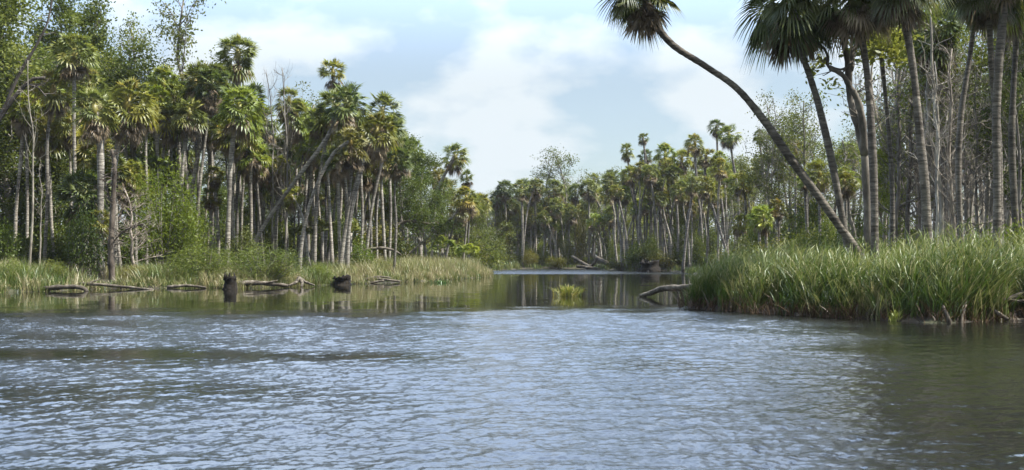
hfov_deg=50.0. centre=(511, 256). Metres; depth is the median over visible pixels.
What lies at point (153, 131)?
cabbage palm
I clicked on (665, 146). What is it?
cabbage palm
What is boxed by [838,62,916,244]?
bare tree
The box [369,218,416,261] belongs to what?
bush
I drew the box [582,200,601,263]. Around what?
cabbage palm
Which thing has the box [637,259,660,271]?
stump
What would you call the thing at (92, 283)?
log
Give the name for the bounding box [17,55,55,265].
bare tree
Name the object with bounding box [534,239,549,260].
bush
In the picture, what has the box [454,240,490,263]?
bush
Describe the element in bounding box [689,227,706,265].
bush
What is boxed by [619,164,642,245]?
cabbage palm
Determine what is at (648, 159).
cabbage palm
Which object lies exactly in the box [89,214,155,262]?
bush
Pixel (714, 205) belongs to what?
cabbage palm
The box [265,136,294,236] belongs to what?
cabbage palm
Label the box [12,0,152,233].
broadleaf tree
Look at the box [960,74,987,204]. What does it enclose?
sparse tree
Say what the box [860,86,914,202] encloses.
sparse tree
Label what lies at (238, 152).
cabbage palm
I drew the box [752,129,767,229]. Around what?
cabbage palm
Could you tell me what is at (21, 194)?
broadleaf tree
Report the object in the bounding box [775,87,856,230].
sparse tree
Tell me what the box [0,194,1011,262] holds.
woods
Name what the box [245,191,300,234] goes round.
broadleaf tree
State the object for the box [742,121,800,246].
sparse tree
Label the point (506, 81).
sky
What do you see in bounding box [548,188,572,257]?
broadleaf tree
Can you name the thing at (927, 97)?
bare tree
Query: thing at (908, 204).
bare tree
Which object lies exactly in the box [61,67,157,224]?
broadleaf tree
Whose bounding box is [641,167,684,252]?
broadleaf tree
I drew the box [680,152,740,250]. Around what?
broadleaf tree
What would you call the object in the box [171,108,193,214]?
cabbage palm
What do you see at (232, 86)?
cabbage palm
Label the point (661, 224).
cabbage palm
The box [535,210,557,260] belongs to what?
cabbage palm
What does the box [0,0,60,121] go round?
leaning tree
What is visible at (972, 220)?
sparse tree
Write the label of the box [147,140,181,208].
cabbage palm
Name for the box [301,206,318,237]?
cabbage palm
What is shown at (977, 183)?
bare tree
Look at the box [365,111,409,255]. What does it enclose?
cabbage palm
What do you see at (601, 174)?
sparse tree
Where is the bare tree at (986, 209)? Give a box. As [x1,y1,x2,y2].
[969,32,1015,248]
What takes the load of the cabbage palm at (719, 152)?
on the ground at (918, 319)
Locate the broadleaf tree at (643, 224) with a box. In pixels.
[622,185,658,249]
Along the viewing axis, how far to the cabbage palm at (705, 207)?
122.27 m
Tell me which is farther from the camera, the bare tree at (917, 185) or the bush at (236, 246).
the bush at (236, 246)
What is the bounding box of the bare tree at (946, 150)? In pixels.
[901,27,984,245]
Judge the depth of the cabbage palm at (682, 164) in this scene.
122.88 m
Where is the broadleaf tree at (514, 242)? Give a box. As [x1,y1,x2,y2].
[494,175,559,253]
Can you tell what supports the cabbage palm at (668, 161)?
on the ground at (918, 319)
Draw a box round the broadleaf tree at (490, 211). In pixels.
[486,188,515,236]
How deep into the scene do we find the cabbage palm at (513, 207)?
148.98 m
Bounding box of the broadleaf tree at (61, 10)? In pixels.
[19,0,114,221]
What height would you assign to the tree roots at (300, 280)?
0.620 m
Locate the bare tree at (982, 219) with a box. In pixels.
[963,33,990,244]
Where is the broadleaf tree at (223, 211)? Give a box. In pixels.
[200,183,268,241]
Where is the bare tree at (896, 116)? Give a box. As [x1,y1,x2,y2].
[875,57,915,247]
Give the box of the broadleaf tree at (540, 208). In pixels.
[529,203,543,250]
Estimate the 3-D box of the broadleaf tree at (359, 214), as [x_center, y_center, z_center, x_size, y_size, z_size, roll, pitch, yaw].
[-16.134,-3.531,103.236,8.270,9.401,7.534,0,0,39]
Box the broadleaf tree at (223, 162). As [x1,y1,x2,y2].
[194,131,266,228]
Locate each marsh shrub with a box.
[0,253,35,282]
[31,252,72,279]
[118,259,150,281]
[156,262,195,282]
[267,260,293,280]
[304,262,339,282]
[364,259,392,269]
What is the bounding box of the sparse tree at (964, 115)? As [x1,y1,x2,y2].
[953,38,991,237]
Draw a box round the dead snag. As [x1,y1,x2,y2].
[99,145,143,283]
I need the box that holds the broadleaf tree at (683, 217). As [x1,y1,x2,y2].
[658,171,720,246]
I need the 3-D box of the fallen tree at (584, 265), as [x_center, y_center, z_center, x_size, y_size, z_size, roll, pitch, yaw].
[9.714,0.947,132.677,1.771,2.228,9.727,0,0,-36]
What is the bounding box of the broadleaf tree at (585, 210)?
[559,197,602,261]
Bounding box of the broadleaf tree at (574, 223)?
[558,195,592,244]
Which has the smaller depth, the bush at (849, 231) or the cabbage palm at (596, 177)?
the bush at (849, 231)
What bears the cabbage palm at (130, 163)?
on the ground at (918, 319)
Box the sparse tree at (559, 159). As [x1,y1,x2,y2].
[533,146,602,249]
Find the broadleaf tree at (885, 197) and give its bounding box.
[855,116,934,245]
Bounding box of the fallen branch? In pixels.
[350,246,401,257]
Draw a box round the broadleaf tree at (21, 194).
[0,99,78,231]
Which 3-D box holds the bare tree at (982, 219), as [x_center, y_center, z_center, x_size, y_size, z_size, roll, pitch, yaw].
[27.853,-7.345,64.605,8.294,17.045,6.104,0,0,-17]
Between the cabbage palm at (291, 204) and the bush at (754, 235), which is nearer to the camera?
the cabbage palm at (291, 204)
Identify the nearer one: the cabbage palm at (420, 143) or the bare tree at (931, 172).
the bare tree at (931, 172)
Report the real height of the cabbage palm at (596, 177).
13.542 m
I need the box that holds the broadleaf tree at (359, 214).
[302,182,370,232]
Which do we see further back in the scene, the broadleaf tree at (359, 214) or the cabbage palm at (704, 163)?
the cabbage palm at (704, 163)
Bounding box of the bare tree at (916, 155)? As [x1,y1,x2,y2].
[894,1,974,218]
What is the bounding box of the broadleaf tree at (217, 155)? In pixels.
[166,123,246,213]
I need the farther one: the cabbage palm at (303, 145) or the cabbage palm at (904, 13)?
the cabbage palm at (303, 145)
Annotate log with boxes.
[42,284,88,290]
[66,278,153,289]
[167,284,205,287]
[239,280,287,286]
[639,283,690,296]
[988,308,1008,320]
[1004,291,1023,302]
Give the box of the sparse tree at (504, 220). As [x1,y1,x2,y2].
[486,189,516,240]
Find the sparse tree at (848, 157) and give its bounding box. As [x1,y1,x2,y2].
[836,65,956,242]
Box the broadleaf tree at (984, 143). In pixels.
[967,57,1023,238]
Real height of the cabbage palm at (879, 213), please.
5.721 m
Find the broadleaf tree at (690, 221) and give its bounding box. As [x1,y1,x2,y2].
[665,173,712,254]
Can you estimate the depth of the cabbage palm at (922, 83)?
47.93 m
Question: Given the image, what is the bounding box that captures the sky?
[0,0,1005,255]
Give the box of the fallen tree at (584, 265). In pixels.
[571,255,608,269]
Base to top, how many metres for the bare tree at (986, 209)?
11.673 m
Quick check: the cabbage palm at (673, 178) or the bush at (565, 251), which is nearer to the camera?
the cabbage palm at (673, 178)
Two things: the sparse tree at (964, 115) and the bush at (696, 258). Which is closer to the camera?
the sparse tree at (964, 115)
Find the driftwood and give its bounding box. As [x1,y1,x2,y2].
[362,275,399,282]
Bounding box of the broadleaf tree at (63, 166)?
[0,107,119,238]
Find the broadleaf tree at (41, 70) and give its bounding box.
[12,31,80,225]
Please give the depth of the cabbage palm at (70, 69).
64.60 m
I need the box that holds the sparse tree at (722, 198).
[694,156,758,246]
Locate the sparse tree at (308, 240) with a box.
[283,81,332,255]
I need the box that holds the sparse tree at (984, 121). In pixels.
[905,30,1023,239]
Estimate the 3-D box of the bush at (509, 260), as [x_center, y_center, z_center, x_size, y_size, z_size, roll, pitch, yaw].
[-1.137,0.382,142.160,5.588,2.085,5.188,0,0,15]
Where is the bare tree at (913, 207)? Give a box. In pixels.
[882,132,917,239]
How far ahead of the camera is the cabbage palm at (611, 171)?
147.33 m
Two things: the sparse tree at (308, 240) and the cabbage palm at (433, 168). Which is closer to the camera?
the sparse tree at (308, 240)
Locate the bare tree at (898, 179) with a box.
[853,29,938,248]
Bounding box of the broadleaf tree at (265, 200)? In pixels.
[225,134,303,225]
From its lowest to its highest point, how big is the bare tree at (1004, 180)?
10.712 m
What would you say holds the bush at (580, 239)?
on the ground at (918, 319)
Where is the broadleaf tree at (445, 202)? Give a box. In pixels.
[425,179,460,257]
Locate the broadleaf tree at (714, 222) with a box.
[703,211,735,256]
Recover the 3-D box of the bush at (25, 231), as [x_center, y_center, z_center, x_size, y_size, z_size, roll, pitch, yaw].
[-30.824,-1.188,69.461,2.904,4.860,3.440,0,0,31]
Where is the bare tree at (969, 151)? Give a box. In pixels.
[945,28,985,216]
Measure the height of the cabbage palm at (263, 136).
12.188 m
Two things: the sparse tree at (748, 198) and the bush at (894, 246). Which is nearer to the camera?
the bush at (894, 246)
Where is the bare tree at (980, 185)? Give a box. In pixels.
[952,66,1023,236]
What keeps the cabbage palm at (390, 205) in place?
on the ground at (918, 319)
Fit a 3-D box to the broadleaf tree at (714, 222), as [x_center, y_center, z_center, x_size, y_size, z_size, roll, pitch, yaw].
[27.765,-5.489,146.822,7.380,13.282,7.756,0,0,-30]
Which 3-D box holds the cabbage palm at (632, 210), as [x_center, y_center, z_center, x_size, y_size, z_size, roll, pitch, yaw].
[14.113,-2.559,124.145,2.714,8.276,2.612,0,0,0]
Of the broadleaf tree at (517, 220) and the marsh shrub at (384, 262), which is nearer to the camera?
the marsh shrub at (384, 262)
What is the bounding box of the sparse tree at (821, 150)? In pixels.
[772,135,862,232]
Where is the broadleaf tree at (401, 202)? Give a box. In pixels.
[376,131,444,254]
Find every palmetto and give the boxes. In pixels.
[15,236,38,266]
[262,189,271,253]
[288,224,311,262]
[309,216,336,264]
[342,217,363,251]
[429,235,456,257]
[454,243,479,258]
[551,223,564,256]
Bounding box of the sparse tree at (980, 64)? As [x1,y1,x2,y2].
[919,28,1022,171]
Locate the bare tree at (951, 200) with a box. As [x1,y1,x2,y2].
[903,43,1010,248]
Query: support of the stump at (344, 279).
in the river water
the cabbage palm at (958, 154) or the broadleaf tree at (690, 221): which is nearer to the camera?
the cabbage palm at (958, 154)
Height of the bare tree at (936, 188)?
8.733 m
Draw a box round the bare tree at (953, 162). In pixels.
[905,68,983,205]
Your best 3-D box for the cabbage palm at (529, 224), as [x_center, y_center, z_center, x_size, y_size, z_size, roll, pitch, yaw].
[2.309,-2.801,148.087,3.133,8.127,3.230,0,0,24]
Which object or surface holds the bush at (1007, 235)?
on the ground at (918, 319)
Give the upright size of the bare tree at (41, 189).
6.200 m
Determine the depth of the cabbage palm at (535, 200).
148.10 m
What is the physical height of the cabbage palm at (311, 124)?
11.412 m
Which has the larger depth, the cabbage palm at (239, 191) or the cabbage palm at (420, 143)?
the cabbage palm at (420, 143)
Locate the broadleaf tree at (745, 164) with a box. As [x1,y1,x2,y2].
[709,153,752,239]
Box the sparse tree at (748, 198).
[719,179,774,228]
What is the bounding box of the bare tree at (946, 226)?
[906,15,983,255]
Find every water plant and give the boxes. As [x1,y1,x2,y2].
[430,279,451,282]
[552,284,585,296]
[888,311,904,320]
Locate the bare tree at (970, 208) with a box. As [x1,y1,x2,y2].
[967,40,980,235]
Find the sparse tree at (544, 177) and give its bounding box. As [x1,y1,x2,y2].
[530,149,565,255]
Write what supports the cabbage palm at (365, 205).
on the ground at (918, 319)
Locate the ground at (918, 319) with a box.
[4,263,1023,322]
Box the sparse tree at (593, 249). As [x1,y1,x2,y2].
[580,187,623,263]
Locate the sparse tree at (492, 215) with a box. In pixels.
[482,190,510,238]
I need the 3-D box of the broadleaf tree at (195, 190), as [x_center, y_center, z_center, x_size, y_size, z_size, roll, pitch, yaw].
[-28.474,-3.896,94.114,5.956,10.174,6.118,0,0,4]
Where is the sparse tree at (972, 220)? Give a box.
[940,163,974,242]
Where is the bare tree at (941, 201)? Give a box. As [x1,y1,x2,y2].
[910,8,987,247]
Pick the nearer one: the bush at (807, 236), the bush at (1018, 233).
the bush at (1018, 233)
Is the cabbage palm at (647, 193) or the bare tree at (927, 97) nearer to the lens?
the bare tree at (927, 97)
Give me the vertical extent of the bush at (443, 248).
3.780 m
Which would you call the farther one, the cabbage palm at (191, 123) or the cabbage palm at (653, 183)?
the cabbage palm at (653, 183)
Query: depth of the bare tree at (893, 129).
52.91 m
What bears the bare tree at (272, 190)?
on the ground at (918, 319)
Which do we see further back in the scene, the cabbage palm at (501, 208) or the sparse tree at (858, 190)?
the cabbage palm at (501, 208)
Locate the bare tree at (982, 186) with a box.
[963,89,1005,221]
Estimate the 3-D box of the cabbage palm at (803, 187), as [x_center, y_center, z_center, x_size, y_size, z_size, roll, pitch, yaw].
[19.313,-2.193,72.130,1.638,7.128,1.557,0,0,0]
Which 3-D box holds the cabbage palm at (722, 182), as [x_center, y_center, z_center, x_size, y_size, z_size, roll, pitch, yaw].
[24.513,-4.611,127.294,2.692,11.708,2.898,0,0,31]
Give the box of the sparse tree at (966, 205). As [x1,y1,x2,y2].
[878,18,1017,243]
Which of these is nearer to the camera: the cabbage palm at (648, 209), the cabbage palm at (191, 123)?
the cabbage palm at (191, 123)
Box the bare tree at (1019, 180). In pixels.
[978,42,1023,232]
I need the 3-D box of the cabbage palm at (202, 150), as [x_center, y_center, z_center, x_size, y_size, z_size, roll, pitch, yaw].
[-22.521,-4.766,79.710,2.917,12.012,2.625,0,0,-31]
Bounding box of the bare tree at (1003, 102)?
[964,46,1023,175]
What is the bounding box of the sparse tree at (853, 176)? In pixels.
[818,130,862,216]
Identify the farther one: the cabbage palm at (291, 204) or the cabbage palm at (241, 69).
the cabbage palm at (241, 69)
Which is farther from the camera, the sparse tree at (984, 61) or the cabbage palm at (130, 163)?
the cabbage palm at (130, 163)
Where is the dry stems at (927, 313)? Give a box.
[667,286,1023,322]
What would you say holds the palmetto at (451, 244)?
on the ground at (918, 319)
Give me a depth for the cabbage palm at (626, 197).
125.32 m
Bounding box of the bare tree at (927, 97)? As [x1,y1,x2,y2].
[875,0,979,161]
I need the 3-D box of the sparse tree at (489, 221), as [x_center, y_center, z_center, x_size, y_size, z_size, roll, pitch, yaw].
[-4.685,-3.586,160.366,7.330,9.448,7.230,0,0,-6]
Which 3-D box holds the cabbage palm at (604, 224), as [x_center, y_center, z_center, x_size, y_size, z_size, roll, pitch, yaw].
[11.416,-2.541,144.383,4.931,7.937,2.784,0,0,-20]
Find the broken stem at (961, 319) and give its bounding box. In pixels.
[960,304,966,322]
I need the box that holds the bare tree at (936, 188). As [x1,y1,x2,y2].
[906,60,971,248]
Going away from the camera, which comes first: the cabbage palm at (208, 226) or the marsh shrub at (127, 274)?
the marsh shrub at (127, 274)
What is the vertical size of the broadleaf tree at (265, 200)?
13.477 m
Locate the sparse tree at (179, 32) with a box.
[144,0,226,225]
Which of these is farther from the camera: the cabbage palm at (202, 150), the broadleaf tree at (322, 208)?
the broadleaf tree at (322, 208)
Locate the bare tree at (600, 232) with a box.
[593,200,606,256]
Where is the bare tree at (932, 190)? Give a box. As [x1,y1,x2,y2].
[895,51,967,238]
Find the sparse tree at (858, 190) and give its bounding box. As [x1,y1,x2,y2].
[826,139,877,210]
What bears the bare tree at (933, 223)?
on the ground at (918, 319)
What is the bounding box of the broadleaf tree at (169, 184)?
[94,71,238,227]
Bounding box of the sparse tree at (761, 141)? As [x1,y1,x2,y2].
[728,88,796,250]
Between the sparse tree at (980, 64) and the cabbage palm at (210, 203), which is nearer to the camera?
the sparse tree at (980, 64)
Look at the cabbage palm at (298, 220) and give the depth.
80.89 m
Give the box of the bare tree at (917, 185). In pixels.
[876,66,955,244]
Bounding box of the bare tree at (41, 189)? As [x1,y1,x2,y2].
[35,166,55,265]
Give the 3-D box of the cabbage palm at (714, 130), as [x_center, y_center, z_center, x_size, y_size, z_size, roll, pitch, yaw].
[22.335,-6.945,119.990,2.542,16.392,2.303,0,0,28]
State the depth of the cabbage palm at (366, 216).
88.26 m
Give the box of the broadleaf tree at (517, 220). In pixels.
[503,199,541,257]
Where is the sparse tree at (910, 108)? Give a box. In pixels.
[877,26,983,236]
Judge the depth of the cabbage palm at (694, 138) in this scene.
117.89 m
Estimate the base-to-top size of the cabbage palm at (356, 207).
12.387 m
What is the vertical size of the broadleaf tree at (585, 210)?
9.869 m
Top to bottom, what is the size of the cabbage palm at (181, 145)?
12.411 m
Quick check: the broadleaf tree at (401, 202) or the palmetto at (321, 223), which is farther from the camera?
the broadleaf tree at (401, 202)
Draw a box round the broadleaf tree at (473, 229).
[448,195,519,256]
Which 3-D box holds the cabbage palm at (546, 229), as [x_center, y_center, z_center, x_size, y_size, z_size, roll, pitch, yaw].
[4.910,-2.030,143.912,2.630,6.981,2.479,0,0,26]
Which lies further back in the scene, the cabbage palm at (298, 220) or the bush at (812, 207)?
the cabbage palm at (298, 220)
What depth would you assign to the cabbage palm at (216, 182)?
73.89 m
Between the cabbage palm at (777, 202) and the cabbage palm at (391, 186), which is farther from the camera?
the cabbage palm at (391, 186)
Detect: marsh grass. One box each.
[0,252,494,292]
[435,255,713,273]
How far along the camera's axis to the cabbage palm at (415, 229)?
102.99 m
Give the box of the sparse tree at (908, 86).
[881,0,981,181]
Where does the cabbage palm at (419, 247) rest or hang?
on the ground at (918, 319)
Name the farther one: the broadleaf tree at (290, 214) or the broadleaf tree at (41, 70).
the broadleaf tree at (290, 214)
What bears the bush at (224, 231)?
on the ground at (918, 319)
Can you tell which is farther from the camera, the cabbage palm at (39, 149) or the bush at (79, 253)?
the cabbage palm at (39, 149)
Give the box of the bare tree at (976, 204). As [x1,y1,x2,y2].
[943,59,1003,243]
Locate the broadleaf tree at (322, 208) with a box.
[293,178,343,236]
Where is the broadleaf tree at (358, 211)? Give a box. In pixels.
[301,193,379,232]
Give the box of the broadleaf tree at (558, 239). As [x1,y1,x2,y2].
[528,195,574,257]
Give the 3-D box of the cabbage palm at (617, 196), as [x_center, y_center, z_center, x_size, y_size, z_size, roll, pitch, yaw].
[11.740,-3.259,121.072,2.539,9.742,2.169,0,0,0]
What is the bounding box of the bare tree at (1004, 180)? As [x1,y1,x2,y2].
[978,94,1021,224]
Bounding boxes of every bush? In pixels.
[0,208,23,259]
[0,216,28,263]
[3,215,43,261]
[18,231,69,270]
[19,187,66,267]
[29,213,80,271]
[50,220,132,273]
[58,196,108,279]
[87,187,166,268]
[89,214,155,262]
[106,224,157,267]
[116,148,209,266]
[133,204,177,265]
[137,192,221,264]
[155,240,243,281]
[192,188,208,258]
[214,240,317,282]
[215,205,239,246]
[215,242,238,262]
[222,218,263,266]
[234,189,266,261]
[256,206,296,263]
[273,217,293,260]
[284,230,304,262]
[308,193,342,261]
[331,201,344,257]
[335,215,359,257]
[350,229,377,270]
[352,213,417,259]
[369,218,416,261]
[423,244,439,257]
[426,230,455,258]
[427,235,458,257]
[444,229,485,265]
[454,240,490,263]
[474,220,512,264]
[479,239,507,269]
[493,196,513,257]
[500,255,519,265]
[510,251,521,265]
[517,239,531,257]
[521,248,539,266]
[521,250,554,265]
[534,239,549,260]
[545,254,567,267]
[559,232,573,265]
[570,255,598,263]
[573,202,587,264]
[601,258,629,269]
[602,228,619,258]
[603,236,619,261]
[619,243,647,268]
[625,252,649,269]
[632,234,660,267]
[638,250,681,269]
[644,233,662,260]
[665,248,693,267]
[668,212,690,259]
[678,251,715,265]
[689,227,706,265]
[703,217,722,261]
[723,233,742,251]
[724,232,764,257]
[742,204,779,250]
[749,231,795,256]
[768,227,810,252]
[780,205,804,245]
[784,193,829,244]
[788,222,834,254]
[800,216,843,256]
[818,201,836,247]
[833,217,863,245]
[847,194,882,242]
[879,237,904,254]
[888,219,914,245]
[904,222,921,249]
[972,215,1016,258]
[1004,209,1023,257]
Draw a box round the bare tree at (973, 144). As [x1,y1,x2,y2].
[955,60,986,235]
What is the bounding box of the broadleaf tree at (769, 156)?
[739,102,841,237]
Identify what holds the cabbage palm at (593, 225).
on the ground at (918, 319)
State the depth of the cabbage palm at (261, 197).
76.87 m
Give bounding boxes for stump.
[223,272,237,289]
[332,274,351,284]
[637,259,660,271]
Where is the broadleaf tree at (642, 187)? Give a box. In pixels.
[622,165,657,237]
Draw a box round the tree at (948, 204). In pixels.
[908,96,983,247]
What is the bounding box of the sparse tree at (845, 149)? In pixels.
[811,125,912,239]
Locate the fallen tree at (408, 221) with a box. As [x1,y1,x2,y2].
[386,216,430,249]
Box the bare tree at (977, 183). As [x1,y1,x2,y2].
[953,47,1004,234]
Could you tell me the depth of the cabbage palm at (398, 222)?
89.75 m
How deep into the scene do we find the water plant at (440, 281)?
65.96 m
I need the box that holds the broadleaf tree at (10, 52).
[0,0,90,225]
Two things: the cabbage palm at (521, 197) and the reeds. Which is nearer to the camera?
the reeds
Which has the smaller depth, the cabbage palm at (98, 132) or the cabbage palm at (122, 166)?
the cabbage palm at (98, 132)
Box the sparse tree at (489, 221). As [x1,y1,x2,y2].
[475,207,494,234]
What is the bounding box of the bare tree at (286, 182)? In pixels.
[266,66,328,259]
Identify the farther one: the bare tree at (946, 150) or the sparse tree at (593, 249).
the sparse tree at (593, 249)
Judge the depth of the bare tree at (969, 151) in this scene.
63.46 m
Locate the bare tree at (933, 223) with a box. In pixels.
[911,32,970,241]
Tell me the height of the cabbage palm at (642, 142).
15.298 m
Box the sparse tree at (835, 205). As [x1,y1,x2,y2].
[807,141,862,234]
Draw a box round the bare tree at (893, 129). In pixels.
[853,61,934,244]
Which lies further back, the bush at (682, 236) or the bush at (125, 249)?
the bush at (682, 236)
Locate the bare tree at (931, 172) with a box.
[904,97,986,211]
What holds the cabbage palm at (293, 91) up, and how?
on the ground at (918, 319)
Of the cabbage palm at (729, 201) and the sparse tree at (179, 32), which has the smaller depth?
the sparse tree at (179, 32)
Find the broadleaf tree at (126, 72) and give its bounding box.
[91,30,187,220]
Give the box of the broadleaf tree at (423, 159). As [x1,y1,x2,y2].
[396,147,463,257]
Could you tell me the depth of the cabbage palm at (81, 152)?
65.23 m
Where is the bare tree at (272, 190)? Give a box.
[255,70,303,262]
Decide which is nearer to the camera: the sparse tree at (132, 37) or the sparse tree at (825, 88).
the sparse tree at (825, 88)
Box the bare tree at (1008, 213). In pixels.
[977,33,1023,242]
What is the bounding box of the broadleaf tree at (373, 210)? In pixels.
[355,192,403,234]
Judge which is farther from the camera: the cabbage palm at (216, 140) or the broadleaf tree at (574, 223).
the broadleaf tree at (574, 223)
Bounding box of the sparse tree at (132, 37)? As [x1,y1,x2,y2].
[85,4,190,218]
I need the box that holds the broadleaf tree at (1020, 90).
[965,30,1023,219]
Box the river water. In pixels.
[0,269,1023,469]
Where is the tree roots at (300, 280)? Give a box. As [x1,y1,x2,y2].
[288,276,314,286]
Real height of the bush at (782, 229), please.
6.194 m
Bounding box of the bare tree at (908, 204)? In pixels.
[876,29,970,247]
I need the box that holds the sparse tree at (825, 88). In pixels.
[819,2,963,242]
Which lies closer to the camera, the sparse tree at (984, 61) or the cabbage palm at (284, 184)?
the sparse tree at (984, 61)
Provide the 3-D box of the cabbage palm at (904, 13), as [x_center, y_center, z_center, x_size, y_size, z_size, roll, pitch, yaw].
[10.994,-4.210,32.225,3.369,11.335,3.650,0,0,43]
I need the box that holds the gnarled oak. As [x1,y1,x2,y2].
[802,23,923,255]
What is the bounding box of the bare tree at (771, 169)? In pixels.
[756,97,788,244]
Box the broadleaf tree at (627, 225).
[595,174,667,248]
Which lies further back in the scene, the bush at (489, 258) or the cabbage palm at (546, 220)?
the cabbage palm at (546, 220)
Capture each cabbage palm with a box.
[0,55,37,219]
[0,91,46,257]
[9,90,40,261]
[22,117,66,269]
[23,68,77,266]
[30,75,66,136]
[34,108,58,216]
[41,103,86,272]
[45,31,100,272]
[50,164,120,277]
[67,86,119,278]
[68,68,108,196]
[69,85,101,182]
[70,137,125,274]
[87,208,109,240]
[88,152,137,271]
[89,139,120,167]
[90,153,120,240]
[100,76,157,272]
[108,99,141,227]
[108,167,155,271]
[117,158,144,264]
[137,99,166,263]
[137,153,175,251]
[138,84,178,211]
[142,77,179,230]
[143,63,185,198]
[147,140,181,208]
[154,96,189,217]
[157,74,188,222]
[170,97,208,267]
[171,99,204,209]
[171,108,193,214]
[177,58,231,232]
[180,69,200,265]
[188,150,200,174]
[191,124,221,265]
[192,77,223,231]
[193,118,220,216]
[194,66,233,255]
[198,84,223,264]
[200,186,224,266]
[201,79,235,261]
[202,165,226,267]
[203,118,223,259]
[206,97,235,264]
[207,113,246,249]
[211,84,269,269]
[213,33,261,251]
[214,128,264,200]
[219,124,230,247]
[231,130,240,215]
[233,81,266,249]
[234,117,244,220]
[235,147,249,254]
[236,140,271,238]
[236,142,270,261]
[236,150,278,262]
[247,182,266,257]
[248,104,280,257]
[252,81,370,248]
[262,155,290,262]
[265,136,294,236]
[265,155,283,264]
[273,85,305,262]
[273,97,316,243]
[274,140,295,225]
[277,117,303,262]
[277,161,294,237]
[282,186,310,264]
[290,163,304,261]
[291,142,319,250]
[296,132,329,262]
[297,118,313,261]
[298,124,370,272]
[299,157,324,264]
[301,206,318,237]
[302,108,333,263]
[304,107,316,206]
[304,122,318,264]
[311,88,357,263]
[313,145,333,262]
[317,58,345,143]
[319,143,355,258]
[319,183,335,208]
[326,139,345,216]
[326,156,363,263]
[328,114,350,260]
[335,112,361,260]
[338,90,405,265]
[340,124,378,264]
[345,110,398,269]
[351,172,386,256]
[353,118,379,251]
[354,192,358,240]
[358,200,374,224]
[363,147,394,259]
[363,174,384,234]
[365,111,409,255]
[369,133,379,260]
[374,185,383,236]
[378,203,393,228]
[379,145,413,272]
[380,165,402,227]
[380,211,407,246]
[388,124,409,258]
[403,148,421,255]
[405,206,427,256]
[407,139,425,239]
[407,185,482,254]
[420,142,470,252]
[424,203,439,258]
[425,160,445,243]
[429,168,449,256]
[444,178,459,256]
[444,200,470,258]
[450,226,466,243]
[459,169,472,258]
[463,196,479,243]
[470,192,494,246]
[488,189,503,239]
[491,199,510,217]
[494,179,515,252]
[502,199,519,250]
[510,177,530,261]
[516,192,533,254]
[518,179,531,253]
[518,206,538,249]
[521,177,544,266]
[525,182,543,262]
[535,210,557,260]
[540,179,566,256]
[540,215,557,258]
[541,197,549,251]
[542,206,553,265]
[547,197,565,259]
[560,198,585,261]
[560,209,574,255]
[561,204,580,264]
[566,182,585,262]
[577,178,599,263]
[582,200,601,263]
[585,210,607,249]
[585,212,605,258]
[586,172,601,263]
[586,185,607,259]
[594,0,864,259]
[597,184,618,265]
[599,172,623,270]
[600,205,620,254]
[604,169,619,206]
[609,184,628,269]
[616,168,632,248]
[616,185,631,261]
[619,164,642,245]
[620,143,640,255]
[622,182,629,263]
[625,198,642,263]
[630,161,645,268]
[631,166,642,247]
[636,148,655,231]
[636,168,660,264]
[637,197,651,245]
[638,133,653,250]
[639,163,660,259]
[642,188,668,266]
[643,179,660,240]
[649,170,666,236]
[651,191,671,268]
[652,141,678,254]
[653,191,676,259]
[655,158,673,244]
[655,160,663,251]
[655,204,674,257]
[663,163,684,265]
[663,181,673,266]
[668,148,692,254]
[670,179,689,267]
[674,198,697,239]
[679,193,696,266]
[681,170,708,246]
[681,175,700,272]
[683,133,705,257]
[687,153,706,246]
[692,174,727,256]
[694,192,709,248]
[696,166,717,240]
[697,148,714,237]
[701,180,724,265]
[707,119,725,242]
[709,157,731,261]
[710,150,728,252]
[714,168,732,237]
[716,123,742,244]
[719,191,730,255]
[723,172,742,247]
[724,164,737,246]
[724,196,753,252]
[727,171,754,256]
[728,170,742,230]
[728,213,748,243]
[732,0,859,257]
[746,203,770,246]
[746,204,773,252]
[750,160,769,208]
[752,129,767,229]
[768,198,788,244]
[773,161,789,237]
[783,140,807,239]
[783,204,804,234]
[794,175,810,238]
[797,0,900,258]
[805,158,832,233]
[809,201,825,224]
[829,170,859,239]
[830,150,844,236]
[830,165,861,219]
[834,141,860,233]
[836,7,922,250]
[840,0,956,261]
[878,200,883,217]
[899,5,968,237]
[909,64,964,225]
[933,0,1023,243]
[951,6,979,247]
[980,0,1023,250]
[993,5,1023,238]
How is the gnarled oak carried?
on the ground at (918, 319)
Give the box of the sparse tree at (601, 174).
[585,166,630,255]
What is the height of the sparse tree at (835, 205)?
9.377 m
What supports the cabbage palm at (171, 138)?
on the ground at (918, 319)
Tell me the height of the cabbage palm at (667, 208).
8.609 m
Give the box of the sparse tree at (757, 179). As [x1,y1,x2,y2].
[740,143,801,205]
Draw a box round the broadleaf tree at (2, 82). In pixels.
[0,9,66,210]
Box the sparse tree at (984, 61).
[942,36,1023,236]
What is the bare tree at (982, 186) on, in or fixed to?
on the ground at (918, 319)
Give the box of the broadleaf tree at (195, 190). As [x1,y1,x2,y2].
[157,158,207,229]
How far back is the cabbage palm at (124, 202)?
67.67 m
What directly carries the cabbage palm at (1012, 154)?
on the ground at (918, 319)
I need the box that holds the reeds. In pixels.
[678,217,1023,321]
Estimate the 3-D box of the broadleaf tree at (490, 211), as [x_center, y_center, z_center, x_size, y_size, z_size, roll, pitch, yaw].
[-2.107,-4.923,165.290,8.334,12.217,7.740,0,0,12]
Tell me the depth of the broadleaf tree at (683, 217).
133.80 m
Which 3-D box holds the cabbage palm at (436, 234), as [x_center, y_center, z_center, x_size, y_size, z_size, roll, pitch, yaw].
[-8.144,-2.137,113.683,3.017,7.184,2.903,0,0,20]
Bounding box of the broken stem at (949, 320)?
[942,305,951,322]

